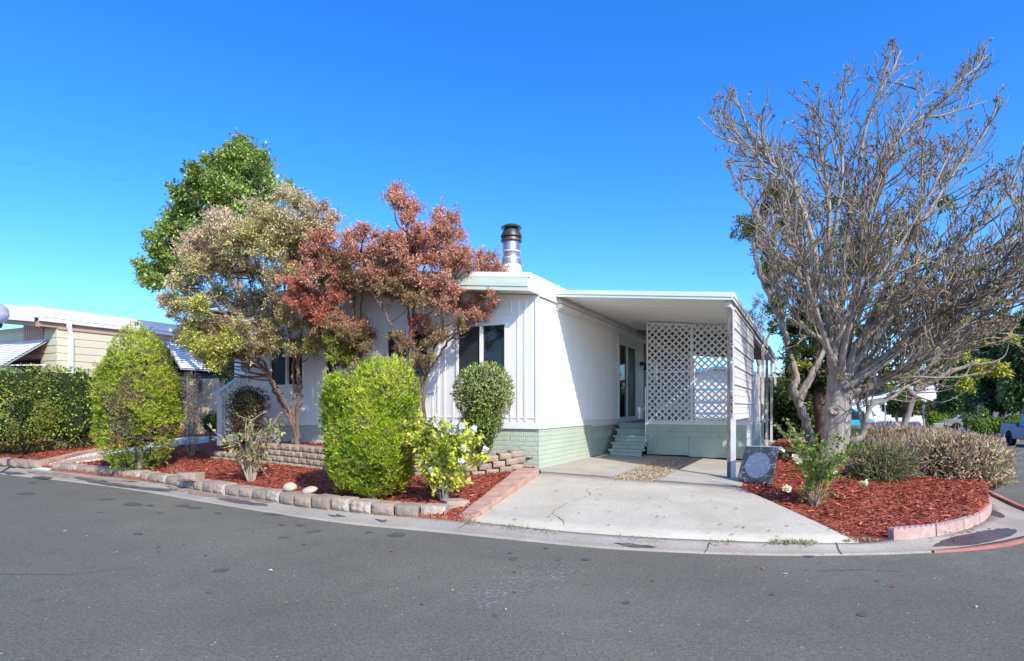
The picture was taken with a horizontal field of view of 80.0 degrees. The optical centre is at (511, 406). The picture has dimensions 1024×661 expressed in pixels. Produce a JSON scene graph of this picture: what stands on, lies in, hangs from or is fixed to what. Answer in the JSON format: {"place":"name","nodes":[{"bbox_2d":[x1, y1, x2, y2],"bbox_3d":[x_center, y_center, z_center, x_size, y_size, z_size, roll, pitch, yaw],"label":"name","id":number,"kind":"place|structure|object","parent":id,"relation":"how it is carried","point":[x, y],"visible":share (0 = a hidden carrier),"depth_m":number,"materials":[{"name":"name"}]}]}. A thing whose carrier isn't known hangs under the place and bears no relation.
{"place":"outdoors","nodes":[
{"label":"outdoors","id":0,"kind":"place"},
{"bbox_2d":[32,436,227,470],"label":"garden path","id":1,"kind":"structure","parent":0,"point":[204,439],"depth_m":15.80,"materials":[{"name":"concrete"}]},
{"bbox_2d":[0,427,535,520],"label":"mulch bed","id":2,"kind":"object","parent":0,"point":[209,448],"visible":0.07,"depth_m":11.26,"materials":[{"name":"red wood"}]},
{"bbox_2d":[0,362,104,452],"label":"box hedge","id":3,"kind":"object","parent":2,"relation":"on","point":[69,392],"visible":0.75,"depth_m":16.43,"materials":[{"name":"green plant"}]},
{"bbox_2d":[1,377,61,443],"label":"yellow shrub","id":4,"kind":"object","parent":3,"relation":"in","point":[36,423],"visible":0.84,"depth_m":16.01,"materials":[{"name":"green plant"}]},
{"bbox_2d":[0,304,231,439],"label":"neighbour home","id":5,"kind":"object","parent":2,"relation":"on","point":[42,336],"visible":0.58,"depth_m":19.59,"materials":[{"name":"beige"}]},
{"bbox_2d":[0,357,42,373],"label":"window","id":6,"kind":"structure","parent":5,"relation":"in","point":[39,360],"depth_m":19.69,"materials":[{"name":"black glass"}]},
{"bbox_2d":[170,356,223,402],"bbox_3d":[-11.991,-1.199,23.386,0.023,2.150,2.400,0,0,26],"label":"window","id":7,"kind":"structure","parent":5,"relation":"in","point":[204,373],"depth_m":22.89,"materials":[{"name":"black glass"}]},
{"bbox_2d":[86,320,189,471],"bbox_3d":[-7.696,-0.168,12.566,1.837,3.257,1.784,0,0,0],"label":"golden conifer","id":8,"kind":"object","parent":2,"relation":"on","point":[136,398],"visible":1,"depth_m":12.16,"materials":[{"name":"green plant"}]},
{"bbox_2d":[177,371,204,437],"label":"dry vine","id":9,"kind":"object","parent":2,"relation":"on","point":[194,411],"visible":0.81,"depth_m":17.86,"materials":[{"name":"brown plant"}]},
{"bbox_2d":[179,425,205,455],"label":"dry twig plant","id":10,"kind":"object","parent":2,"relation":"on","point":[190,451],"visible":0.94,"depth_m":14.16,"materials":[{"name":"grey plant"}]},
{"bbox_2d":[199,411,216,441],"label":"shrub","id":11,"kind":"object","parent":2,"relation":"on","point":[208,418],"visible":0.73,"depth_m":16.28,"materials":[{"name":"green plant"}]},
{"bbox_2d":[187,376,233,433],"bbox_3d":[-8.942,0.030,18.274,2.021,1.940,0.070,0,0,18],"label":"fence","id":12,"kind":"object","parent":2,"relation":"on","point":[207,401],"visible":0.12,"depth_m":18.37,"materials":[{"name":"wood"}]},
{"bbox_2d":[128,128,296,321],"bbox_3d":[-10.288,-4.271,20.514,6.611,11.003,4.297,0,0,0],"label":"green tree","id":13,"kind":"object","parent":2,"relation":"on","point":[239,166],"visible":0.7,"depth_m":19.58,"materials":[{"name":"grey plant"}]},
{"bbox_2d":[217,358,233,437],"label":"climbing vine","id":14,"kind":"object","parent":2,"relation":"on","point":[226,378],"visible":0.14,"depth_m":16.52,"materials":[{"name":"green plant"}]},
{"bbox_2d":[211,372,246,444],"bbox_3d":[-6.348,0.018,14.909,1.460,1.754,1.382,0,0,0],"label":"entry stair","id":15,"kind":"object","parent":2,"relation":"on","point":[221,410],"visible":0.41,"depth_m":14.40,"materials":[{"name":"white paint"}]},
{"bbox_2d":[207,410,287,481],"bbox_3d":[-4.581,0.700,10.741,1.158,1.306,1.251,0,0,-44],"label":"rose bush","id":16,"kind":"object","parent":2,"relation":"on","point":[251,454],"visible":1,"depth_m":10.72,"materials":[{"name":"green plant"}]},
{"bbox_2d":[152,175,349,444],"bbox_3d":[-5.548,-1.914,12.267,4.484,5.978,2.974,0,0,0],"label":"crape myrtle","id":17,"kind":"object","parent":2,"relation":"on","point":[270,232],"visible":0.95,"depth_m":11.77,"materials":[{"name":"green plant"}]},
{"bbox_2d":[210,443,525,475],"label":"retaining wall","id":18,"kind":"structure","parent":2,"relation":"on","point":[297,455],"depth_m":11.63,"materials":[{"name":"beige brick"}]},
{"bbox_2d":[315,353,424,500],"bbox_3d":[-2.087,0.330,9.069,1.578,2.295,1.525,0,0,0],"label":"golden conifer","id":19,"kind":"object","parent":2,"relation":"on","point":[364,413],"visible":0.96,"depth_m":8.55,"materials":[{"name":"green plant"}]},
{"bbox_2d":[220,442,521,472],"bbox_3d":[-3.320,1.103,12.134,7.581,0.642,1.448,0,0,26],"label":"raised mulch bed","id":20,"kind":"object","parent":2,"relation":"on","point":[243,446],"visible":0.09,"depth_m":13.22,"materials":[{"name":"wood"}]},
{"bbox_2d":[223,382,274,448],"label":"purple shrub","id":21,"kind":"object","parent":20,"relation":"on","point":[247,402],"visible":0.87,"depth_m":12.79,"materials":[{"name":"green plant"}]},
{"bbox_2d":[274,218,390,370],"bbox_3d":[-3.444,-1.337,11.927,2.558,4.779,2.122,0,0,0],"label":"crape myrtle","id":22,"kind":"object","parent":20,"relation":"on","point":[332,333],"visible":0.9,"depth_m":11.44,"materials":[{"name":"brown plant"}]},
{"bbox_2d":[350,178,513,427],"bbox_3d":[-1.529,-1.708,11.521,3.143,5.605,2.314,0,0,0],"label":"crape myrtle","id":23,"kind":"object","parent":20,"relation":"on","point":[419,244],"visible":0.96,"depth_m":10.96,"materials":[{"name":"brown plant"}]},
{"bbox_2d":[421,503,448,515],"bbox_3d":[-0.998,1.352,7.954,0.328,0.159,0.280,0,-2,11],"label":"edging block","id":24,"kind":"object","parent":2,"relation":"on","point":[433,508],"depth_m":7.84,"materials":[{"name":"concrete"}]},
{"bbox_2d":[400,407,490,501],"bbox_3d":[-0.939,0.684,8.598,1.172,1.366,1.177,0,0,-38],"label":"rose bush","id":25,"kind":"object","parent":2,"relation":"on","point":[444,461],"visible":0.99,"depth_m":8.42,"materials":[{"name":"green plant"}]},
{"bbox_2d":[441,498,469,508],"bbox_3d":[-0.777,1.348,8.317,0.344,0.165,0.280,2,0,-32],"label":"edging block","id":26,"kind":"object","parent":2,"relation":"on","point":[455,502],"depth_m":8.23,"materials":[{"name":"beige concrete"}]},
{"bbox_2d":[458,510,479,521],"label":"paving slab","id":27,"kind":"structure","parent":2,"relation":"on","point":[471,518],"depth_m":7.67,"materials":[{"name":"concrete"}]},
{"bbox_2d":[465,501,491,515],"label":"paving slab","id":28,"kind":"structure","parent":2,"relation":"on","point":[482,507],"depth_m":7.99,"materials":[{"name":"concrete"}]},
{"bbox_2d":[451,359,516,458],"bbox_3d":[-0.482,0.041,10.459,1.160,1.731,1.108,0,0,0],"label":"round topiary","id":29,"kind":"object","parent":2,"relation":"on","point":[483,390],"visible":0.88,"depth_m":10.20,"materials":[{"name":"green plant"}]},
{"bbox_2d":[476,491,506,507],"bbox_3d":[-0.296,1.376,8.509,0.291,0.320,0.611,0,0,19],"label":"brick","id":30,"kind":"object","parent":2,"relation":"on","point":[494,498],"depth_m":8.48,"materials":[{"name":"brick"}]},
{"bbox_2d":[490,482,517,496],"bbox_3d":[-0.128,1.306,9.021,0.313,0.316,0.479,0,0,19],"label":"brick","id":31,"kind":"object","parent":2,"relation":"on","point":[510,488],"depth_m":8.98,"materials":[{"name":"brick"}]},
{"bbox_2d":[501,476,527,488],"bbox_3d":[0.022,1.253,9.464,0.334,0.305,0.443,0,0,18],"label":"brick","id":32,"kind":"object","parent":2,"relation":"on","point":[521,481],"depth_m":9.46,"materials":[{"name":"brick"}]},
{"bbox_2d":[508,471,533,482],"bbox_3d":[0.149,1.200,9.843,0.349,0.300,0.328,0,0,17],"label":"brick","id":33,"kind":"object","parent":2,"relation":"on","point":[529,475],"depth_m":9.81,"materials":[{"name":"brick"}]},
{"bbox_2d":[515,468,538,478],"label":"paving slab","id":34,"kind":"structure","parent":2,"relation":"on","point":[536,472],"depth_m":10.12,"materials":[{"name":"concrete"}]},
{"bbox_2d":[0,425,1023,660],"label":"road","id":35,"kind":"structure","parent":0,"point":[161,605],"depth_m":4.85,"materials":[{"name":"grey asphalt"}]},
{"bbox_2d":[0,304,9,327],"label":"globe lamp","id":36,"kind":"object","parent":35,"relation":"on","point":[4,314],"visible":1,"depth_m":13.48,"materials":[{"name":"white glass"}]},
{"bbox_2d":[17,482,870,616],"bbox_3d":[-3.886,1.498,7.546,14.409,0.005,3.560,0,0,25],"label":"oil stain","id":37,"kind":"object","parent":35,"relation":"on","point":[863,613],"visible":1,"depth_m":7.33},
{"bbox_2d":[230,223,696,468],"bbox_3d":[-0.082,-1.065,20.470,9.720,5.170,17.366,0,0,26],"label":"mobile home","id":38,"kind":"object","parent":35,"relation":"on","point":[577,372],"visible":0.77,"depth_m":12.26,"materials":[{"name":"white paint"}]},
{"bbox_2d":[269,336,304,386],"bbox_3d":[-5.070,-1.020,13.784,1.057,1.120,0.100,0,0,26],"label":"window","id":39,"kind":"structure","parent":38,"relation":"in","point":[281,371],"depth_m":13.82,"materials":[{"name":"black glass"}]},
{"bbox_2d":[324,334,357,378],"bbox_3d":[-3.656,-1.020,13.093,0.898,1.120,0.100,0,0,26],"label":"window","id":40,"kind":"structure","parent":38,"relation":"in","point":[328,364],"depth_m":13.22,"materials":[{"name":"glass"}]},
{"bbox_2d":[385,328,429,383],"bbox_3d":[-2.101,-1.020,12.333,1.060,1.120,0.100,0,0,26],"label":"window","id":41,"kind":"structure","parent":38,"relation":"in","point":[388,345],"depth_m":12.32,"materials":[{"name":"glass"}]},
{"bbox_2d":[456,322,506,382],"bbox_3d":[-0.573,-1.020,11.587,1.098,1.120,0.100,0,0,26],"label":"window","id":42,"kind":"structure","parent":38,"relation":"in","point":[488,341],"depth_m":11.56,"materials":[{"name":"black glass"}]},
{"bbox_2d":[620,342,635,418],"bbox_3d":[3.081,-0.685,16.390,0.105,1.989,1.760,0,0,26],"label":"sliding door","id":43,"kind":"structure","parent":38,"relation":"in","point":[627,352],"depth_m":16.36,"materials":[{"name":"white paint"}]},
{"bbox_2d":[648,361,661,396],"bbox_3d":[4.501,-0.880,19.325,0.100,1.100,1.800,0,0,26],"label":"window","id":44,"kind":"structure","parent":38,"relation":"in","point":[649,364],"depth_m":19.29,"materials":[{"name":"glass"}]},
{"bbox_2d":[0,465,1023,555],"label":"gutter","id":45,"kind":"object","parent":35,"relation":"on","point":[1013,518],"visible":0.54,"depth_m":7.06,"materials":[{"name":"concrete"}]},
{"bbox_2d":[28,460,47,467],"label":"edging block","id":46,"kind":"structure","parent":45,"relation":"on","point":[36,464],"depth_m":14.10,"materials":[{"name":"beige concrete"}]},
{"bbox_2d":[27,471,263,501],"bbox_3d":[-7.243,1.450,11.563,8.856,0.058,0.302,0,0,32],"label":"silt stain","id":47,"kind":"object","parent":45,"relation":"on","point":[193,492],"visible":1,"depth_m":11.80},
{"bbox_2d":[183,481,192,488],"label":"edging block","id":48,"kind":"structure","parent":45,"relation":"on","point":[188,484],"depth_m":10.66,"materials":[{"name":"grey concrete"}]},
{"bbox_2d":[178,472,204,480],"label":"edging block","id":49,"kind":"structure","parent":48,"relation":"on","point":[190,476],"depth_m":10.54,"materials":[{"name":"beige concrete"}]},
{"bbox_2d":[202,480,225,492],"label":"edging block","id":50,"kind":"structure","parent":45,"relation":"on","point":[207,486],"depth_m":10.23,"materials":[{"name":"grey concrete"}]},
{"bbox_2d":[213,481,236,494],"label":"edging block","id":51,"kind":"structure","parent":45,"relation":"on","point":[219,487],"depth_m":10.02,"materials":[{"name":"concrete"}]},
{"bbox_2d":[225,484,249,495],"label":"edging block","id":52,"kind":"structure","parent":45,"relation":"on","point":[232,490],"depth_m":9.80,"materials":[{"name":"grey concrete"}]},
{"bbox_2d":[239,486,263,497],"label":"edging block","id":53,"kind":"structure","parent":45,"relation":"on","point":[246,491],"depth_m":9.61,"materials":[{"name":"beige concrete"}]},
{"bbox_2d":[252,487,274,499],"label":"edging block","id":54,"kind":"structure","parent":45,"relation":"on","point":[259,493],"depth_m":9.39,"materials":[{"name":"grey concrete"}]},
{"bbox_2d":[266,489,285,502],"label":"edging block","id":55,"kind":"structure","parent":45,"relation":"on","point":[272,495],"depth_m":9.17,"materials":[{"name":"concrete"}]},
{"bbox_2d":[280,491,301,504],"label":"edging block","id":56,"kind":"structure","parent":45,"relation":"on","point":[287,498],"depth_m":8.95,"materials":[{"name":"grey concrete"}]},
{"bbox_2d":[283,482,296,491],"bbox_3d":[-3.340,1.210,9.185,0.212,0.161,0.180,0,0,0],"label":"river stone","id":57,"kind":"object","parent":56,"relation":"on","point":[290,487],"visible":0.94,"depth_m":9.12,"materials":[{"name":"stone"}]},
{"bbox_2d":[294,493,318,507],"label":"edging block","id":58,"kind":"structure","parent":45,"relation":"on","point":[302,500],"depth_m":8.74,"materials":[{"name":"beige concrete"}]},
{"bbox_2d":[311,494,339,509],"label":"edging block","id":59,"kind":"structure","parent":45,"relation":"on","point":[321,501],"depth_m":8.55,"materials":[{"name":"grey concrete"}]},
{"bbox_2d":[1,471,654,547],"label":"damp stain","id":60,"kind":"object","parent":45,"relation":"on","point":[224,499],"visible":1,"depth_m":10.88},
{"bbox_2d":[331,496,358,510],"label":"edging block","id":61,"kind":"structure","parent":45,"relation":"on","point":[341,503],"depth_m":8.39,"materials":[{"name":"concrete"}]},
{"bbox_2d":[350,498,379,513],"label":"edging block","id":62,"kind":"structure","parent":45,"relation":"on","point":[362,505],"depth_m":8.22,"materials":[{"name":"concrete"}]},
{"bbox_2d":[372,500,401,515],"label":"edging block","id":63,"kind":"structure","parent":45,"relation":"on","point":[383,507],"depth_m":8.05,"materials":[{"name":"beige concrete"}]},
{"bbox_2d":[395,502,424,516],"bbox_3d":[-1.342,1.355,8.035,0.334,0.154,0.278,0,1,20],"label":"edging block","id":64,"kind":"object","parent":45,"relation":"on","point":[408,509],"depth_m":7.92,"materials":[{"name":"grey concrete"}]},
{"bbox_2d":[420,516,734,542],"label":"kerb weeds","id":65,"kind":"object","parent":45,"relation":"on","point":[559,531],"visible":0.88,"depth_m":6.97,"materials":[{"name":"green plant"}]},
{"bbox_2d":[767,532,877,544],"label":"dry grass tuft","id":66,"kind":"object","parent":45,"relation":"on","point":[865,538],"visible":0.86,"depth_m":6.40,"materials":[{"name":"beige plant"}]},
{"bbox_2d":[934,528,1016,545],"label":"puddle","id":67,"kind":"object","parent":45,"relation":"on","point":[980,537],"visible":1,"depth_m":6.88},
{"bbox_2d":[437,556,593,610],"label":"tyre scuffs","id":68,"kind":"object","parent":35,"relation":"on","point":[522,581],"visible":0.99,"depth_m":5.23,"materials":[{"name":"asphalt"}]},
{"bbox_2d":[539,437,777,486],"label":"carport slab","id":69,"kind":"structure","parent":35,"relation":"on","point":[707,470],"depth_m":11.61,"materials":[{"name":"concrete"}]},
{"bbox_2d":[608,423,648,456],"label":"porch steps","id":70,"kind":"structure","parent":69,"relation":"on","point":[629,439],"depth_m":14.56,"materials":[{"name":"green paint"}]},
{"bbox_2d":[610,457,696,481],"bbox_3d":[2.870,1.284,11.788,0.742,0.272,4.451,0,0,25],"label":"gravel strip","id":71,"kind":"object","parent":69,"relation":"on","point":[630,475],"visible":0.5,"depth_m":10.94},
{"bbox_2d":[611,457,696,480],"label":"gravel stones","id":72,"kind":"object","parent":71,"relation":"on","point":[662,461],"visible":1,"depth_m":11.32,"materials":[{"name":"gravel"}]},
{"bbox_2d":[554,290,776,477],"bbox_3d":[5.552,-0.503,17.718,3.320,3.493,15.064,0,0,26],"label":"carport","id":73,"kind":"object","parent":69,"relation":"on","point":[637,311],"visible":0.8,"depth_m":12.19,"materials":[{"name":"white paint"}]},
{"bbox_2d":[619,322,768,457],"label":"porch deck","id":74,"kind":"structure","parent":69,"relation":"on","point":[691,436],"depth_m":14.15,"materials":[{"name":"green paint"}]},
{"bbox_2d":[737,446,784,483],"bbox_3d":[3.978,0.915,9.758,0.397,0.578,0.608,0,0,-41],"label":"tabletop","id":75,"kind":"object","parent":69,"relation":"on","point":[758,464],"visible":0.99,"depth_m":9.69,"materials":[{"name":"stone"}]},
{"bbox_2d":[851,410,875,425],"bbox_3d":[18.495,1.064,33.455,1.900,1.839,5.660,0,0,23],"label":"pickup truck","id":76,"kind":"object","parent":35,"relation":"on","point":[855,418],"visible":0.03,"depth_m":31.09,"materials":[{"name":"teal paint"}]},
{"bbox_2d":[852,395,925,424],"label":"white house","id":77,"kind":"structure","parent":35,"relation":"on","point":[880,416],"depth_m":78.21,"materials":[{"name":"paint"}]},
{"bbox_2d":[879,384,937,400],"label":"white house","id":78,"kind":"structure","parent":35,"relation":"on","point":[930,396],"depth_m":82.28,"materials":[{"name":"paint"}]},
{"bbox_2d":[888,524,935,539],"bbox_3d":[4.413,1.427,6.717,0.649,0.243,0.093,0,0,-20],"label":"scalloped edging block","id":79,"kind":"object","parent":35,"relation":"on","point":[907,532],"depth_m":6.67,"materials":[{"name":"concrete"}]},
{"bbox_2d":[918,399,946,420],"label":"reddish shrub","id":80,"kind":"object","parent":35,"relation":"on","point":[929,407],"visible":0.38,"depth_m":69.52,"materials":[{"name":"green plant"}]},
{"bbox_2d":[924,411,958,427],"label":"lime hedge","id":81,"kind":"object","parent":35,"relation":"on","point":[935,417],"visible":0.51,"depth_m":67.73,"materials":[{"name":"green plant"}]},
{"bbox_2d":[932,518,963,535],"bbox_3d":[5.008,1.431,7.003,0.654,0.244,0.101,0,0,-32],"label":"scalloped edging block","id":82,"kind":"object","parent":35,"relation":"on","point":[955,525],"depth_m":6.94,"materials":[{"name":"concrete"}]},
{"bbox_2d":[942,415,963,428],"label":"parked car","id":83,"kind":"object","parent":35,"relation":"on","point":[953,422],"visible":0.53,"depth_m":60.87,"materials":[{"name":"silver metal"}]},
{"bbox_2d":[933,347,977,416],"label":"evergreen tree","id":84,"kind":"object","parent":35,"relation":"on","point":[953,405],"visible":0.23,"depth_m":55.37,"materials":[{"name":"green plant"}]},
{"bbox_2d":[958,513,979,529],"bbox_3d":[5.544,1.436,7.395,0.650,0.245,0.091,0,0,-40],"label":"scalloped edging block","id":85,"kind":"object","parent":35,"relation":"on","point":[974,519],"depth_m":7.34,"materials":[{"name":"concrete"}]},
{"bbox_2d":[962,405,989,434],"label":"street shrub","id":86,"kind":"object","parent":35,"relation":"on","point":[983,413],"visible":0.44,"depth_m":45.72,"materials":[{"name":"green plant"}]},
{"bbox_2d":[931,536,1023,552],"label":"red kerb paint","id":87,"kind":"object","parent":35,"relation":"on","point":[1010,542],"visible":1,"depth_m":6.56,"materials":[{"name":"paint"}]},
{"bbox_2d":[967,413,1023,434],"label":"clipped hedge","id":88,"kind":"object","parent":35,"relation":"on","point":[991,424],"visible":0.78,"depth_m":41.87,"materials":[{"name":"green plant"}]},
{"bbox_2d":[989,490,1023,510],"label":"red kerb paint","id":89,"kind":"object","parent":35,"relation":"on","point":[1008,501],"visible":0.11,"depth_m":9.86,"materials":[{"name":"paint"}]},
{"bbox_2d":[1000,415,1023,444],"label":"pickup truck","id":90,"kind":"object","parent":35,"relation":"on","point":[1012,432],"visible":0.99,"depth_m":35.34,"materials":[{"name":"blue paint"}]},
{"bbox_2d":[0,0,1023,409],"label":"sky","id":91,"kind":"structure","parent":0,"point":[575,124],"materials":[{"name":"blue"}]},
{"bbox_2d":[473,472,858,542],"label":"driveway","id":92,"kind":"structure","parent":0,"point":[622,507],"depth_m":7.74,"materials":[{"name":"concrete"}]},
{"bbox_2d":[747,292,776,375],"bbox_3d":[10.807,-1.859,26.860,3.195,6.364,2.303,0,0,0],"label":"wispy tree","id":93,"kind":"object","parent":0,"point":[761,317],"visible":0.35,"depth_m":26.81,"materials":[{"name":"green plant"}]},
{"bbox_2d":[756,372,804,389],"bbox_3d":[14.681,-0.136,31.895,4.800,3.111,5.000,0,0,26],"label":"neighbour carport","id":94,"kind":"object","parent":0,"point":[778,379],"depth_m":31.92,"materials":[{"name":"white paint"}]},
{"bbox_2d":[739,437,991,541],"bbox_3d":[14.531,1.475,28.006,3.544,0.723,48.354,0,0,26],"label":"mulch bed","id":95,"kind":"object","parent":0,"point":[833,522],"visible":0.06,"depth_m":8.25,"materials":[{"name":"red wood"}]},
{"bbox_2d":[695,365,768,436],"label":"neighbour house","id":96,"kind":"structure","parent":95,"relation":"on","point":[708,404],"depth_m":38.11,"materials":[{"name":"white paint"}]},
{"bbox_2d":[728,174,824,449],"bbox_3d":[7.062,-2.451,16.035,2.883,7.772,1.766,0,0,-36],"label":"leaning tree","id":97,"kind":"object","parent":95,"relation":"on","point":[800,394],"visible":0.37,"depth_m":16.11,"materials":[{"name":"grey plant"}]},
{"bbox_2d":[760,381,815,438],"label":"garden hedge","id":98,"kind":"object","parent":95,"relation":"on","point":[784,407],"visible":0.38,"depth_m":22.03,"materials":[{"name":"green plant"}]},
{"bbox_2d":[773,418,867,505],"bbox_3d":[4.128,0.760,8.257,0.985,1.248,1.210,0,0,-34],"label":"rose bush","id":99,"kind":"object","parent":95,"relation":"on","point":[817,470],"visible":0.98,"depth_m":8.17,"materials":[{"name":"green plant"}]},
{"bbox_2d":[748,189,963,443],"bbox_3d":[9.799,-2.552,18.279,5.808,7.968,3.243,0,0,0],"label":"olive tree","id":100,"kind":"object","parent":95,"relation":"on","point":[817,389],"visible":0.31,"depth_m":17.70,"materials":[{"name":"grey plant"}]},
{"bbox_2d":[698,35,1023,465],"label":"bare tree","id":101,"kind":"object","parent":95,"relation":"on","point":[847,364],"visible":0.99,"depth_m":11.50,"materials":[{"name":"grey plant"}]},
{"bbox_2d":[851,425,874,438],"bbox_3d":[8.483,0.988,14.908,0.644,1.090,0.778,0,0,26],"label":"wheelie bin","id":102,"kind":"object","parent":95,"relation":"on","point":[855,429],"visible":0.21,"depth_m":14.61,"materials":[{"name":"green plastic"}]},
{"bbox_2d":[837,434,930,482],"bbox_3d":[5.984,0.941,9.879,1.353,1.036,1.249,0,0,0],"label":"grey shrub","id":103,"kind":"object","parent":95,"relation":"on","point":[872,460],"visible":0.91,"depth_m":9.64,"materials":[{"name":"green plant"}]},
{"bbox_2d":[862,420,1023,489],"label":"dry hedge","id":104,"kind":"object","parent":95,"relation":"on","point":[953,454],"visible":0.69,"depth_m":9.80,"materials":[{"name":"brown plant"}]},
{"bbox_2d":[869,294,1023,426],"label":"yellow tree","id":105,"kind":"object","parent":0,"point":[977,365],"visible":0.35,"depth_m":20.89,"materials":[{"name":"grey plant"}]},
{"bbox_2d":[963,432,1000,437],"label":"verge","id":106,"kind":"structure","parent":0,"point":[994,435],"depth_m":47.41,"materials":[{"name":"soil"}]},
{"bbox_2d":[876,421,921,427],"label":"flower bed","id":107,"kind":"object","parent":106,"relation":"on","point":[895,423],"visible":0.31,"depth_m":58.70,"materials":[{"name":"purple plant"}]},
{"bbox_2d":[880,391,924,421],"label":"shade tree","id":108,"kind":"object","parent":106,"relation":"on","point":[893,407],"visible":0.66,"depth_m":65.18,"materials":[{"name":"green plant"}]},
{"bbox_2d":[960,320,1019,434],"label":"evergreen tree","id":109,"kind":"object","parent":106,"relation":"on","point":[986,393],"visible":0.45,"depth_m":49.07,"materials":[{"name":"green plant"}]},
{"bbox_2d":[995,305,1023,413],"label":"evergreen tree","id":110,"kind":"object","parent":106,"relation":"on","point":[1012,389],"visible":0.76,"depth_m":45.95,"materials":[{"name":"green plant"}]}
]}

